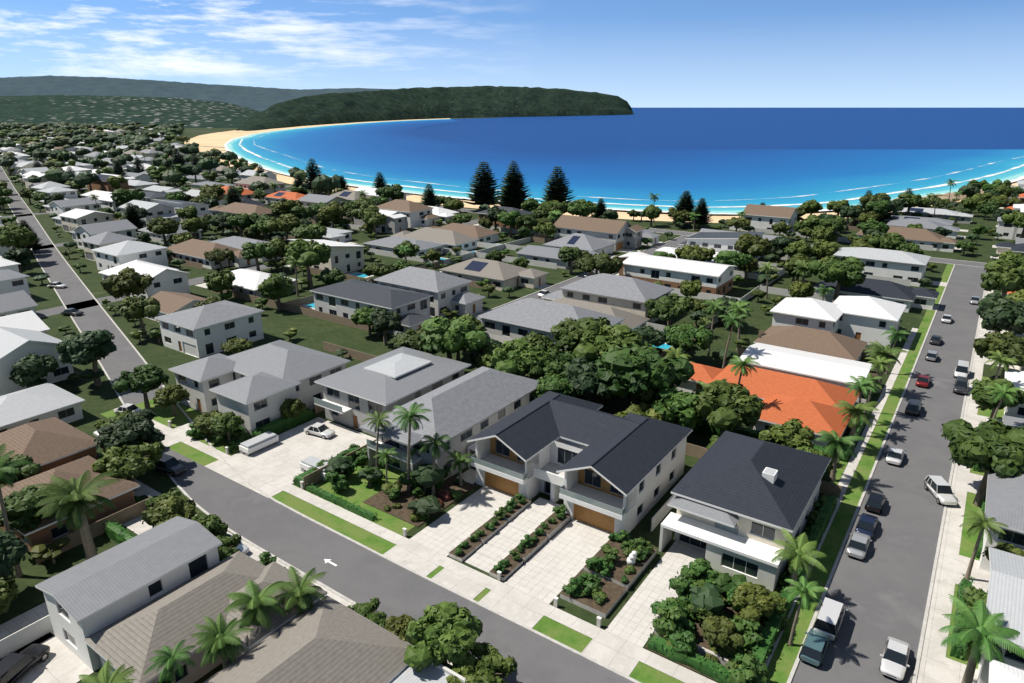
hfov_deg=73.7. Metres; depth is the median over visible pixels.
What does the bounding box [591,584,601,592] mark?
shrub
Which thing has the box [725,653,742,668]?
shrub
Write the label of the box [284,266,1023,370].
suburb houses
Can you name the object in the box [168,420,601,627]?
bins and letterboxes
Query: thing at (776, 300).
shrub
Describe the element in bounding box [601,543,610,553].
shrub
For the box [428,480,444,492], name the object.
shrub
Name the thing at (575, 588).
shrub
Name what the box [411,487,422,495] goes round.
shrub
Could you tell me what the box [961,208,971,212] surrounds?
shrub
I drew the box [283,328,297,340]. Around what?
shrub
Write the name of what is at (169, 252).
shrub
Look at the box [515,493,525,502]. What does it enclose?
shrub
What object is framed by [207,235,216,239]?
shrub
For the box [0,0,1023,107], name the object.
sky
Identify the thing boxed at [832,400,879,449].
short palm
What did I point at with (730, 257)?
broad tree
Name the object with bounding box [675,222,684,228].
shrub
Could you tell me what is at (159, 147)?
tree
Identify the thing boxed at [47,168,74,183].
tree
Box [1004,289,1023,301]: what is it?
broad tree
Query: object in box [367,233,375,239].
shrub
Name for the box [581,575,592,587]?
shrub
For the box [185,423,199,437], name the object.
shrub
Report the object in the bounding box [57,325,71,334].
shrub
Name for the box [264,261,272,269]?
shrub
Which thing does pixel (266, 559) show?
shrub
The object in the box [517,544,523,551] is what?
shrub
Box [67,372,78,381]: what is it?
shrub
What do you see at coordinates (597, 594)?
shrub
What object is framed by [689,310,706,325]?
shrub
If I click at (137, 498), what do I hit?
shrub
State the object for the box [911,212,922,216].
shrub
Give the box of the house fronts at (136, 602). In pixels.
[0,296,1023,682]
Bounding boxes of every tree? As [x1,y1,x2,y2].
[0,154,17,171]
[0,156,14,174]
[0,181,7,187]
[0,186,12,208]
[0,196,12,212]
[0,224,36,247]
[0,454,41,484]
[0,481,65,531]
[0,531,30,577]
[0,576,17,614]
[1,247,31,273]
[2,140,15,147]
[2,151,15,155]
[4,124,16,127]
[6,131,19,137]
[9,353,59,386]
[17,234,37,248]
[18,132,38,137]
[19,137,34,140]
[19,188,35,203]
[20,124,31,128]
[20,138,40,143]
[23,129,38,132]
[27,143,41,150]
[27,157,41,161]
[27,175,41,182]
[32,148,47,163]
[33,193,46,203]
[40,139,63,146]
[41,122,52,126]
[41,161,51,168]
[42,193,64,204]
[45,143,54,148]
[45,168,64,177]
[46,148,62,158]
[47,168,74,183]
[52,136,65,139]
[55,159,75,167]
[55,329,116,386]
[57,131,72,136]
[57,151,76,160]
[58,136,79,146]
[61,125,72,129]
[64,181,85,197]
[68,173,90,196]
[73,129,91,134]
[75,133,94,137]
[75,147,90,155]
[78,156,90,163]
[80,171,99,190]
[81,135,99,143]
[86,124,98,128]
[88,158,104,168]
[90,132,107,137]
[91,440,165,490]
[92,145,102,151]
[94,409,164,450]
[94,410,131,428]
[96,126,106,130]
[97,152,112,158]
[98,159,108,168]
[98,207,114,216]
[100,143,115,150]
[100,266,154,299]
[101,135,121,142]
[102,167,112,173]
[106,127,116,131]
[106,149,120,157]
[106,175,127,188]
[110,155,126,165]
[110,188,145,204]
[111,364,168,408]
[114,138,130,144]
[120,153,133,161]
[120,296,160,336]
[123,131,135,134]
[125,125,139,131]
[125,205,148,217]
[128,142,142,150]
[129,139,148,144]
[130,135,144,139]
[132,232,151,242]
[134,136,154,146]
[140,495,196,527]
[145,489,181,507]
[146,132,158,138]
[146,165,166,182]
[146,216,179,244]
[147,123,158,127]
[148,169,164,185]
[152,384,189,416]
[153,156,171,167]
[155,144,165,151]
[156,153,168,158]
[159,129,169,134]
[162,169,182,186]
[163,141,176,144]
[163,146,177,155]
[164,135,176,140]
[165,191,183,200]
[168,124,178,128]
[168,234,174,243]
[169,128,180,132]
[172,232,192,244]
[174,136,189,141]
[174,192,191,200]
[176,206,197,219]
[177,176,187,188]
[180,145,195,153]
[180,218,205,238]
[181,163,201,182]
[183,155,191,162]
[188,199,203,202]
[190,145,198,154]
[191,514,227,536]
[193,296,221,307]
[193,410,222,433]
[194,192,214,199]
[196,152,205,157]
[196,157,219,173]
[199,184,220,193]
[200,221,209,234]
[201,171,217,181]
[202,198,218,210]
[203,248,234,270]
[204,268,235,300]
[206,212,234,223]
[207,156,219,161]
[207,192,218,199]
[208,149,221,156]
[209,412,244,443]
[211,215,230,234]
[212,184,225,195]
[215,533,241,560]
[219,151,237,166]
[219,160,228,166]
[220,168,231,182]
[220,338,253,353]
[224,169,238,183]
[226,213,250,236]
[230,158,247,167]
[232,185,243,195]
[238,164,252,172]
[240,242,276,271]
[242,161,257,169]
[243,227,261,238]
[247,212,258,235]
[249,180,268,190]
[250,220,271,240]
[253,173,267,177]
[253,191,266,199]
[254,214,271,237]
[257,273,295,309]
[263,237,289,268]
[265,214,303,239]
[271,199,302,215]
[271,257,291,272]
[279,398,305,417]
[285,238,330,288]
[287,206,316,218]
[288,167,303,176]
[290,186,305,192]
[291,223,326,238]
[293,170,307,179]
[299,218,311,224]
[308,202,325,214]
[311,174,340,195]
[316,189,333,194]
[316,214,330,226]
[318,205,345,227]
[319,200,348,217]
[321,268,347,285]
[331,217,350,227]
[340,200,349,205]
[344,200,357,208]
[345,208,357,223]
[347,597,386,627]
[350,205,379,232]
[351,306,384,335]
[355,197,375,208]
[361,223,373,236]
[361,243,369,254]
[362,211,386,237]
[362,263,394,276]
[368,196,388,204]
[370,307,401,345]
[375,184,403,200]
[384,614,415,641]
[389,260,416,270]
[393,240,419,259]
[393,328,426,352]
[403,601,482,672]
[420,316,489,358]
[424,248,440,262]
[436,196,453,203]
[443,199,455,209]
[446,220,461,223]
[446,642,517,682]
[447,198,463,211]
[451,313,486,353]
[452,214,471,222]
[456,349,465,360]
[469,339,502,363]
[475,343,502,368]
[478,216,492,228]
[485,249,504,261]
[487,206,506,228]
[489,338,547,376]
[497,211,520,236]
[513,256,529,266]
[514,213,537,236]
[517,225,530,238]
[521,198,539,211]
[521,331,558,351]
[528,347,594,379]
[531,374,580,397]
[532,222,556,243]
[536,217,553,224]
[537,205,555,218]
[538,200,567,222]
[550,316,610,352]
[558,246,588,273]
[565,356,615,400]
[566,199,596,216]
[572,325,649,363]
[574,252,622,274]
[594,344,694,403]
[599,209,618,219]
[614,402,662,420]
[626,384,674,404]
[627,210,638,220]
[632,325,665,346]
[642,204,661,226]
[644,293,694,326]
[651,385,704,429]
[653,251,675,257]
[663,322,713,359]
[667,207,681,224]
[672,209,690,227]
[675,244,715,261]
[679,279,702,296]
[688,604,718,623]
[692,298,715,313]
[693,379,764,432]
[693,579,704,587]
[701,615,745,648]
[706,432,722,448]
[713,250,753,267]
[714,296,748,328]
[724,217,750,231]
[730,582,776,620]
[734,232,772,256]
[737,257,758,278]
[759,418,814,448]
[769,591,787,613]
[770,236,793,263]
[771,221,791,233]
[782,252,811,280]
[784,240,814,257]
[788,281,814,297]
[792,221,803,230]
[795,444,834,474]
[796,206,805,220]
[798,227,812,241]
[800,199,822,214]
[801,214,820,237]
[806,255,866,302]
[810,225,838,241]
[811,239,839,257]
[817,213,835,218]
[818,217,843,231]
[820,256,828,262]
[827,200,849,214]
[839,205,860,224]
[849,239,874,247]
[852,234,878,248]
[853,205,865,219]
[856,218,889,234]
[857,213,876,222]
[859,193,890,204]
[862,229,884,237]
[865,200,891,220]
[867,211,883,219]
[867,232,906,249]
[890,198,905,215]
[894,243,923,254]
[898,192,929,215]
[907,223,922,228]
[930,198,949,208]
[932,227,952,236]
[940,418,1023,506]
[955,240,976,255]
[958,184,980,197]
[959,586,987,617]
[961,195,986,213]
[967,179,988,188]
[969,378,1023,417]
[972,224,987,235]
[973,192,992,201]
[973,331,1023,378]
[976,203,996,219]
[976,292,1023,333]
[980,259,1023,296]
[981,183,998,192]
[982,542,1023,561]
[985,190,1001,195]
[987,198,1005,214]
[988,195,1008,209]
[989,179,1001,184]
[992,179,1011,185]
[993,183,1014,196]
[993,208,1013,218]
[996,250,1023,267]
[1001,210,1023,237]
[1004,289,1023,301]
[1008,197,1023,205]
[1010,188,1023,196]
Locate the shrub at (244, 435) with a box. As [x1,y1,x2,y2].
[235,431,249,440]
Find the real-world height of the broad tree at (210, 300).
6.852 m
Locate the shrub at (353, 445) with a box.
[349,443,359,448]
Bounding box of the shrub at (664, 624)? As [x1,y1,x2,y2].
[650,606,683,637]
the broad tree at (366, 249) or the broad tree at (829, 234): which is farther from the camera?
the broad tree at (829, 234)
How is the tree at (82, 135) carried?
on the ground at (276, 325)
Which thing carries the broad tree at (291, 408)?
on the ground at (276, 325)
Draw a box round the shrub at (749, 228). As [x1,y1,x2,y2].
[743,226,754,231]
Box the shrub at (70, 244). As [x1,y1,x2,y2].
[63,241,76,249]
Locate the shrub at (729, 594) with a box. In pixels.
[724,581,745,609]
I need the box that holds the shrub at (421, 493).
[415,491,426,496]
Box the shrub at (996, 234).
[991,232,1002,239]
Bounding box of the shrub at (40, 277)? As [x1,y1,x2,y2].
[32,274,49,283]
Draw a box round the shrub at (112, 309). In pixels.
[106,305,121,314]
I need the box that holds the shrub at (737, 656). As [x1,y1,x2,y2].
[734,653,744,670]
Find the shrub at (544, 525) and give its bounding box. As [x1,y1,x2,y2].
[541,521,548,528]
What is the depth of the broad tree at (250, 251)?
186.86 m
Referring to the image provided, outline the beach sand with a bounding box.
[184,118,1017,222]
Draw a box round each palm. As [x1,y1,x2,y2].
[0,444,35,577]
[32,470,122,559]
[78,660,136,682]
[89,194,98,208]
[145,640,195,682]
[173,164,181,170]
[189,613,254,667]
[223,580,293,630]
[256,188,263,199]
[264,566,326,615]
[269,182,277,192]
[285,256,304,296]
[357,190,368,196]
[362,410,392,466]
[373,447,398,482]
[392,402,430,490]
[397,244,413,261]
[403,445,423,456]
[418,433,452,494]
[446,450,473,485]
[548,210,561,222]
[647,193,659,222]
[664,346,690,386]
[689,212,701,230]
[693,381,704,392]
[698,317,713,326]
[701,298,728,356]
[718,313,748,368]
[727,300,752,350]
[727,355,760,384]
[731,300,751,336]
[737,211,745,231]
[759,262,776,298]
[771,528,826,599]
[783,576,827,645]
[792,260,812,282]
[814,430,865,481]
[815,284,834,300]
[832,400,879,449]
[845,376,878,425]
[857,373,883,414]
[864,340,907,393]
[865,356,895,401]
[880,326,911,373]
[929,193,942,217]
[940,594,1023,682]
[946,179,957,198]
[953,191,961,207]
[960,507,1008,579]
[982,383,1023,417]
[984,350,1017,379]
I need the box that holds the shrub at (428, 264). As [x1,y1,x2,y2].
[425,262,433,266]
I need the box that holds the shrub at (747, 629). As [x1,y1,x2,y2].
[729,617,764,649]
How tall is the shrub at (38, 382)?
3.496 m
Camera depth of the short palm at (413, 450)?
83.97 m
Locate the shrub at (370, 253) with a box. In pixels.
[366,251,374,257]
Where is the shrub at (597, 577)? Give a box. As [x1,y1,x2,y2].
[592,574,600,582]
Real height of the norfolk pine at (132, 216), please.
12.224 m
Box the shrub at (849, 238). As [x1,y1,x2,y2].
[847,236,857,241]
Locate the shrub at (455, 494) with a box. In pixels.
[449,489,462,500]
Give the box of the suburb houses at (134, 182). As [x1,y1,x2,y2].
[0,127,1023,198]
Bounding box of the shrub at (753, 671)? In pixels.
[727,653,769,682]
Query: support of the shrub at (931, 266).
on the ground at (276, 325)
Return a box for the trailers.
[239,431,327,481]
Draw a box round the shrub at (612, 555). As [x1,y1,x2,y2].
[604,547,618,562]
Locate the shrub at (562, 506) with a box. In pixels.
[558,504,566,512]
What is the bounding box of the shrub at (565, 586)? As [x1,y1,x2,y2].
[562,583,571,591]
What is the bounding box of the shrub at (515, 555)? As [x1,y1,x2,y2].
[509,550,519,559]
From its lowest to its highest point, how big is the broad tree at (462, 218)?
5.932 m
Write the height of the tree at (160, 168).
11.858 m
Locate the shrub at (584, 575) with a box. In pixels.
[577,572,590,582]
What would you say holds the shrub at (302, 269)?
on the ground at (276, 325)
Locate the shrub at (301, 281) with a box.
[298,278,307,288]
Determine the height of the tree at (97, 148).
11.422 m
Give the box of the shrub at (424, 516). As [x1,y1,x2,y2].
[419,514,430,519]
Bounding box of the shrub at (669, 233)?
[664,231,672,239]
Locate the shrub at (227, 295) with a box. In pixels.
[219,290,232,300]
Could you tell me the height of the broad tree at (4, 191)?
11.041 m
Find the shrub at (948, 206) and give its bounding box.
[944,204,952,209]
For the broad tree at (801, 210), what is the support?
on the ground at (276, 325)
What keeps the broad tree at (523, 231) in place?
on the ground at (276, 325)
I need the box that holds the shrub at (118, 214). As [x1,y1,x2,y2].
[114,212,121,217]
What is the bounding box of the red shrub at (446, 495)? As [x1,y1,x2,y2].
[440,490,451,500]
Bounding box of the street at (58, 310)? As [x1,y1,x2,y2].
[36,219,478,317]
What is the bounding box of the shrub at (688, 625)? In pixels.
[674,619,696,634]
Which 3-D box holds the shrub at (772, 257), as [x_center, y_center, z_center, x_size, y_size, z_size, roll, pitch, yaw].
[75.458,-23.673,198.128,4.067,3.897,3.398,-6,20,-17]
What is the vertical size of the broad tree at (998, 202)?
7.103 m
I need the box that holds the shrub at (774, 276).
[766,274,778,279]
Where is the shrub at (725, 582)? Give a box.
[715,573,746,593]
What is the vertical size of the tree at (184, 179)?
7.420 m
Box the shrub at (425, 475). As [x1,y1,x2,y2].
[411,463,445,491]
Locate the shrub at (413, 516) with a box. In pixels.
[409,510,421,520]
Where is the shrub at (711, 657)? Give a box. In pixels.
[704,653,719,661]
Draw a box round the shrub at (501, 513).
[493,506,506,519]
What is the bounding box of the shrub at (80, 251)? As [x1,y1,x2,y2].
[75,249,84,255]
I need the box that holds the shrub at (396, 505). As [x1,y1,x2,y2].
[391,503,401,507]
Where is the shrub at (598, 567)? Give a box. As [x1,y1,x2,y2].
[594,565,603,573]
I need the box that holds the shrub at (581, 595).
[576,591,584,597]
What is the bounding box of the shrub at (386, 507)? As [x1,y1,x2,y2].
[383,505,389,510]
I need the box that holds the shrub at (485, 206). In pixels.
[479,204,489,210]
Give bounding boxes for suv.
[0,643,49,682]
[153,453,186,476]
[583,271,594,277]
[905,399,922,415]
[923,475,957,504]
[953,376,969,394]
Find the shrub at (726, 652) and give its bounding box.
[708,644,736,657]
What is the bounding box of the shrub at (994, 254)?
[990,253,999,259]
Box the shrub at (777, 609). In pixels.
[769,604,780,617]
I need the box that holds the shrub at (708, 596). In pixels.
[689,583,724,612]
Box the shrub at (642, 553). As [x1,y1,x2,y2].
[629,545,648,562]
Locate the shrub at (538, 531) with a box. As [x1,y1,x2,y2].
[534,528,543,535]
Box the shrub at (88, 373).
[79,368,104,378]
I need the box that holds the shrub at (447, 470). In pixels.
[444,465,451,478]
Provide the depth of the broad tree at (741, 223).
240.86 m
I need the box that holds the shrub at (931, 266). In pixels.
[927,263,937,271]
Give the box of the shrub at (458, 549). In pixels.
[454,545,462,554]
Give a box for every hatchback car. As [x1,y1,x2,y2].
[799,628,830,667]
[864,492,887,513]
[925,350,938,361]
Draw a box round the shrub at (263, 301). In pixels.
[255,297,268,308]
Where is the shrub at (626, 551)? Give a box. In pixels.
[622,546,634,556]
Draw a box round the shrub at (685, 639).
[672,629,695,658]
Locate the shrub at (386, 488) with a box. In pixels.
[381,481,401,494]
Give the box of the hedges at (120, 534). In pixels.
[97,406,985,682]
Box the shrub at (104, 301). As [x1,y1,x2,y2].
[101,299,110,305]
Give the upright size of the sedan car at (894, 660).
1.457 m
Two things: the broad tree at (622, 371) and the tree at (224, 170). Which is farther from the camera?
the tree at (224, 170)
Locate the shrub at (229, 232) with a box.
[223,229,234,236]
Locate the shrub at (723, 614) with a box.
[718,609,732,619]
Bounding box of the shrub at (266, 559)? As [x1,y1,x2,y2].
[259,551,277,565]
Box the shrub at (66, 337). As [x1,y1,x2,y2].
[61,334,75,340]
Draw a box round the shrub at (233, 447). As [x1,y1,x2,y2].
[227,441,237,451]
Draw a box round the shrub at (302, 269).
[298,266,305,275]
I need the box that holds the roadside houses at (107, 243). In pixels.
[0,147,264,432]
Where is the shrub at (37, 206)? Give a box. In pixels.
[33,204,44,211]
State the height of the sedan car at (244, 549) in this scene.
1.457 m
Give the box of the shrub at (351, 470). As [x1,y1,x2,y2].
[338,455,357,478]
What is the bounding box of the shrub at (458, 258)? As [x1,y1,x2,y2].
[453,256,461,261]
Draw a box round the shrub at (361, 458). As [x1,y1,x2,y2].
[354,447,368,464]
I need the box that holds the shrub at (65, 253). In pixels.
[61,250,74,258]
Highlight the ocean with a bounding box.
[227,108,1023,214]
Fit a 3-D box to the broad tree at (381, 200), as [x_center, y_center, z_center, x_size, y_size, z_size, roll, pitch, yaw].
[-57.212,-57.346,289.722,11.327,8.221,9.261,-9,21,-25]
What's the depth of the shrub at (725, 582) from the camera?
63.83 m
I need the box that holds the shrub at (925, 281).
[917,278,932,287]
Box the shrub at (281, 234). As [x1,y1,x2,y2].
[275,231,284,236]
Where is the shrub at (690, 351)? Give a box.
[670,346,695,358]
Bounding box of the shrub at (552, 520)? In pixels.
[547,517,555,523]
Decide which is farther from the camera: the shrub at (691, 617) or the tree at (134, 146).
the tree at (134, 146)
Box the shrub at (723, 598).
[721,594,728,603]
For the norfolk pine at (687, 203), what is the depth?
264.35 m
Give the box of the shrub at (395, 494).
[388,488,400,499]
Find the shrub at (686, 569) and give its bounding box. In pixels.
[677,558,718,580]
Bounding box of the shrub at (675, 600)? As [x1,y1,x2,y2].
[666,597,686,608]
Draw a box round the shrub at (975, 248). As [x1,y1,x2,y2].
[968,246,978,254]
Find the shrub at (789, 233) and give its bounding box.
[784,231,795,238]
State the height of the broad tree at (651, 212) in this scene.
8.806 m
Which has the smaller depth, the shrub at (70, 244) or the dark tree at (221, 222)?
the shrub at (70, 244)
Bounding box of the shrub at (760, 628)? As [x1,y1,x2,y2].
[755,621,769,632]
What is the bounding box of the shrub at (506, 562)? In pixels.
[501,559,509,565]
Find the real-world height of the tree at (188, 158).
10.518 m
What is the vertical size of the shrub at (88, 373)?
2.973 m
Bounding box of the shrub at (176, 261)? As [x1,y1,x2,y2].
[171,258,185,269]
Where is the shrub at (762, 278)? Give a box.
[757,274,771,285]
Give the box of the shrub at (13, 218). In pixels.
[3,216,16,223]
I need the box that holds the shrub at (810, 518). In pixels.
[805,514,816,525]
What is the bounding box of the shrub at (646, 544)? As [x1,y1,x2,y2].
[634,537,653,553]
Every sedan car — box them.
[47,282,66,288]
[60,308,83,315]
[114,403,141,414]
[227,533,248,553]
[304,422,334,438]
[537,290,551,296]
[846,531,871,559]
[855,513,879,538]
[879,637,909,680]
[885,447,905,465]
[916,375,931,387]
[929,335,941,344]
[941,314,951,323]
[969,296,979,303]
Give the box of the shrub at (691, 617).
[685,608,696,621]
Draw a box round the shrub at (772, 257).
[764,254,779,262]
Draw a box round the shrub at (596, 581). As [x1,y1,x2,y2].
[590,579,600,586]
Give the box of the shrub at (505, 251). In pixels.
[499,249,509,253]
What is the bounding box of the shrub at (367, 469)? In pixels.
[357,465,385,482]
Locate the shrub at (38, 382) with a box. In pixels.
[26,378,47,387]
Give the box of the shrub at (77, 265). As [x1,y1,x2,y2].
[72,262,86,272]
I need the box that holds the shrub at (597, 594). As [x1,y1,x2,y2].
[591,590,607,599]
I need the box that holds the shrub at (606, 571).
[600,563,610,576]
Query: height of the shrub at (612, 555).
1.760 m
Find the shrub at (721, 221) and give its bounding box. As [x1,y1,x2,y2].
[718,219,725,227]
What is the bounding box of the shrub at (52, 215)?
[48,213,56,220]
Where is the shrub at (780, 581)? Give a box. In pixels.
[777,578,783,585]
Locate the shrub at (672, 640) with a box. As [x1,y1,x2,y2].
[668,629,698,653]
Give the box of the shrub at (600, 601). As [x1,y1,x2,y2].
[595,596,604,605]
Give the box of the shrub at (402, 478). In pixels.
[398,471,417,487]
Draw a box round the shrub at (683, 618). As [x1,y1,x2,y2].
[670,601,690,626]
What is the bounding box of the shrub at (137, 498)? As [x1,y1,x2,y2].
[134,496,139,502]
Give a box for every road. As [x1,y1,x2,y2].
[0,166,640,682]
[286,190,986,267]
[474,235,688,318]
[786,264,985,682]
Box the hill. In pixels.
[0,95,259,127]
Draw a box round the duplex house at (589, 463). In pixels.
[467,391,692,534]
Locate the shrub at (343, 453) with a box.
[338,450,355,459]
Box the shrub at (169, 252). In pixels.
[166,249,173,255]
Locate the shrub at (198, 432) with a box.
[194,429,209,436]
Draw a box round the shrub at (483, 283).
[476,279,489,286]
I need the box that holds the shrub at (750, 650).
[746,644,770,660]
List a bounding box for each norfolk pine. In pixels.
[16,219,43,251]
[32,159,42,167]
[66,166,76,175]
[108,161,128,176]
[120,203,146,231]
[130,157,144,172]
[151,152,160,166]
[168,148,186,171]
[189,152,199,164]
[221,186,244,205]
[255,164,264,172]
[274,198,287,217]
[289,174,308,194]
[301,159,323,193]
[334,176,350,192]
[371,172,386,187]
[420,184,440,207]
[461,162,501,204]
[491,160,535,209]
[534,164,575,218]
[591,198,606,217]
[669,191,696,223]
[689,198,714,227]
[857,189,873,213]
[878,196,894,220]
[905,188,913,193]
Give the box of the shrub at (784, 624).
[767,615,790,630]
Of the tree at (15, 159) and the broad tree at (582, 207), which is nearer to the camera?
the broad tree at (582, 207)
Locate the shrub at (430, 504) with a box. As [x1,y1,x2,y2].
[407,495,441,515]
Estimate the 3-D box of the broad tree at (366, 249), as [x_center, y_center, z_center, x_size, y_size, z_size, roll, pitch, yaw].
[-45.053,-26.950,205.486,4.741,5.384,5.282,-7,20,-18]
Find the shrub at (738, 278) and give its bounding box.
[734,275,745,285]
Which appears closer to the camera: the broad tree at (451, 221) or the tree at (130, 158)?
the broad tree at (451, 221)
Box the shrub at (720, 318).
[717,316,725,325]
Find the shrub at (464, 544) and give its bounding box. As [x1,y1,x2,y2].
[460,541,468,547]
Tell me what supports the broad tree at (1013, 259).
on the ground at (276, 325)
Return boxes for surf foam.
[224,119,1023,213]
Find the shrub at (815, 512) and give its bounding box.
[809,510,819,515]
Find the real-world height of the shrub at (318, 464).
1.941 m
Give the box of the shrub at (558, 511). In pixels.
[552,506,564,517]
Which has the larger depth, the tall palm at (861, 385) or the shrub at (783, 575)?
the tall palm at (861, 385)
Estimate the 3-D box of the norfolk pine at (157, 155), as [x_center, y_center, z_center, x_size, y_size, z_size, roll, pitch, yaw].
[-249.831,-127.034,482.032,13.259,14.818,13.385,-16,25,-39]
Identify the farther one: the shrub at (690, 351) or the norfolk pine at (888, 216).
the norfolk pine at (888, 216)
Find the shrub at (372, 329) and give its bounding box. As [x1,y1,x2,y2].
[370,326,386,336]
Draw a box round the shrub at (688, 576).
[685,572,697,581]
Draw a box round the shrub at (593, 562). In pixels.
[585,556,609,571]
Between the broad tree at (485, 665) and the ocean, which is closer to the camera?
the broad tree at (485, 665)
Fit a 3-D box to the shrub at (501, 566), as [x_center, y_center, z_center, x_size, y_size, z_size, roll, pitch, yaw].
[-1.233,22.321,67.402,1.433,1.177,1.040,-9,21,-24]
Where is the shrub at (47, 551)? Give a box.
[30,537,70,563]
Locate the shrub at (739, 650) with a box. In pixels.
[736,647,748,653]
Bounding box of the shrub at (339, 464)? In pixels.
[324,457,352,472]
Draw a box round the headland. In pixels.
[236,86,633,130]
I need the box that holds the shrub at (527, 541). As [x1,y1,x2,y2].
[519,534,533,547]
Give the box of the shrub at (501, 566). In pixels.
[492,561,505,572]
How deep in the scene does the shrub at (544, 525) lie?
73.82 m
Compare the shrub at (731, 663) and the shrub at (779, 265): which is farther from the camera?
the shrub at (779, 265)
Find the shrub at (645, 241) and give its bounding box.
[642,238,652,246]
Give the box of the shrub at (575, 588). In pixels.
[565,577,582,596]
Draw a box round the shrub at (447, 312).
[441,308,458,319]
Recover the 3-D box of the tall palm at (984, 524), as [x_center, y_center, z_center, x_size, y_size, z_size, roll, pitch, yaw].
[44.670,19.956,65.692,3.933,7.817,4.001,-2,19,-5]
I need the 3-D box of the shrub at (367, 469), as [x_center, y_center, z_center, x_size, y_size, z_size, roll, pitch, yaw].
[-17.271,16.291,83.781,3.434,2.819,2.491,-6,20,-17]
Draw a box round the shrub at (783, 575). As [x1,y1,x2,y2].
[779,572,789,585]
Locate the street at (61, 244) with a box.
[33,194,414,249]
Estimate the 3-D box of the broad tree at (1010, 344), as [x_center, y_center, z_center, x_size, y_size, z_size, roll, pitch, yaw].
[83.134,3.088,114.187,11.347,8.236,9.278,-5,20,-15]
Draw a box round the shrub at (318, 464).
[311,462,323,469]
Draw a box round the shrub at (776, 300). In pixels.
[770,297,780,304]
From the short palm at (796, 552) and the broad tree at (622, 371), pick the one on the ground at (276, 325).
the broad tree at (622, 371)
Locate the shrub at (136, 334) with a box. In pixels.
[129,329,146,342]
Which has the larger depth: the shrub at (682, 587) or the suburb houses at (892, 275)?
the suburb houses at (892, 275)
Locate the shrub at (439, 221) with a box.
[435,219,442,225]
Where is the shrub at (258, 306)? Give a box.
[249,304,261,308]
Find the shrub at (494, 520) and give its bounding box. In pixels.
[491,517,497,524]
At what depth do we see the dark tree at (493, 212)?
246.58 m
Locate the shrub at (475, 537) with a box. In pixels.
[469,534,478,540]
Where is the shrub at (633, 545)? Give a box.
[630,540,637,548]
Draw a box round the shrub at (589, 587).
[583,582,595,595]
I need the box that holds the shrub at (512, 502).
[506,497,517,507]
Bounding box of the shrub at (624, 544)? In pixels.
[620,541,628,548]
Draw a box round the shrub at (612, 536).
[608,532,620,541]
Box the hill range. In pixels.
[0,75,381,111]
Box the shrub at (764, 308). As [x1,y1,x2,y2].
[760,305,771,314]
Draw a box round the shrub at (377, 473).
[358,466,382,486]
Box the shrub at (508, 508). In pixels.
[504,505,512,512]
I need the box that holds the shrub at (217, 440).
[212,433,224,443]
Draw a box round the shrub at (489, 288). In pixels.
[482,284,495,296]
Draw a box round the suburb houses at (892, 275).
[80,176,1023,337]
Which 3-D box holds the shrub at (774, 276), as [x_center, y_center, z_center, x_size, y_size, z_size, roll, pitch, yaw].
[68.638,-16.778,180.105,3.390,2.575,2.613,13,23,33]
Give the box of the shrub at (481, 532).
[476,529,484,535]
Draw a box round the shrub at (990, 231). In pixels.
[987,228,995,235]
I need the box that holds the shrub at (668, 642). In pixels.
[662,634,674,647]
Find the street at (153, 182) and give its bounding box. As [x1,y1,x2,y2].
[1,172,273,196]
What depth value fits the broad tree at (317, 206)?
265.47 m
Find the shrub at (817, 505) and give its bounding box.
[813,502,822,510]
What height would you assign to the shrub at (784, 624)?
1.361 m
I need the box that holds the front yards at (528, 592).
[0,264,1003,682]
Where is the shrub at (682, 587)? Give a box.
[669,576,695,604]
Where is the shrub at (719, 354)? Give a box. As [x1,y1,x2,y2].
[712,349,737,359]
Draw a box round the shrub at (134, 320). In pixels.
[126,318,138,325]
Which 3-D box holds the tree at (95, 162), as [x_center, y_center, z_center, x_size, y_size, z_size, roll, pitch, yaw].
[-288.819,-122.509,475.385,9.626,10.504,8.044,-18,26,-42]
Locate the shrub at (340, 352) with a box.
[335,349,347,357]
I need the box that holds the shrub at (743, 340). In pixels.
[734,336,749,347]
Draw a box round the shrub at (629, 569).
[624,565,635,573]
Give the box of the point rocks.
[892,185,1016,200]
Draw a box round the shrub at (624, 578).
[621,575,627,582]
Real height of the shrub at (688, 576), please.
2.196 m
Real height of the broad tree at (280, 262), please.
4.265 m
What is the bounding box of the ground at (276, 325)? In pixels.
[0,117,1016,682]
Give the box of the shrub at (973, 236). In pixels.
[965,233,979,241]
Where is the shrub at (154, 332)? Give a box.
[149,327,161,342]
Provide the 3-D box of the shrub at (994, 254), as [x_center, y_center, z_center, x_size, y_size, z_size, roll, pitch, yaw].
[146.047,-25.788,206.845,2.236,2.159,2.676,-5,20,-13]
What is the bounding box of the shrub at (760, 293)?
[751,289,766,301]
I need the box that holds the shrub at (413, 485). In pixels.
[411,483,420,488]
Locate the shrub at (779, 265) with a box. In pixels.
[777,262,783,268]
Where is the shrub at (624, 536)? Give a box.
[618,529,629,542]
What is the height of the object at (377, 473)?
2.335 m
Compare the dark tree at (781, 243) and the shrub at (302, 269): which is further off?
the dark tree at (781, 243)
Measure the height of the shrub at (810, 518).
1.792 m
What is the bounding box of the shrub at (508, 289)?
[502,286,515,296]
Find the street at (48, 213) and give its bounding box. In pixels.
[1,185,292,217]
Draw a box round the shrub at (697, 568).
[688,561,716,584]
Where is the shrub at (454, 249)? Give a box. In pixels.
[451,247,461,252]
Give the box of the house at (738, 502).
[659,431,830,591]
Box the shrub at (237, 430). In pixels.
[233,427,244,432]
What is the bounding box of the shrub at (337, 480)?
[325,470,348,490]
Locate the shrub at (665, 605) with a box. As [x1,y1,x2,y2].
[650,600,688,622]
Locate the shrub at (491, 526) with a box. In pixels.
[484,522,494,530]

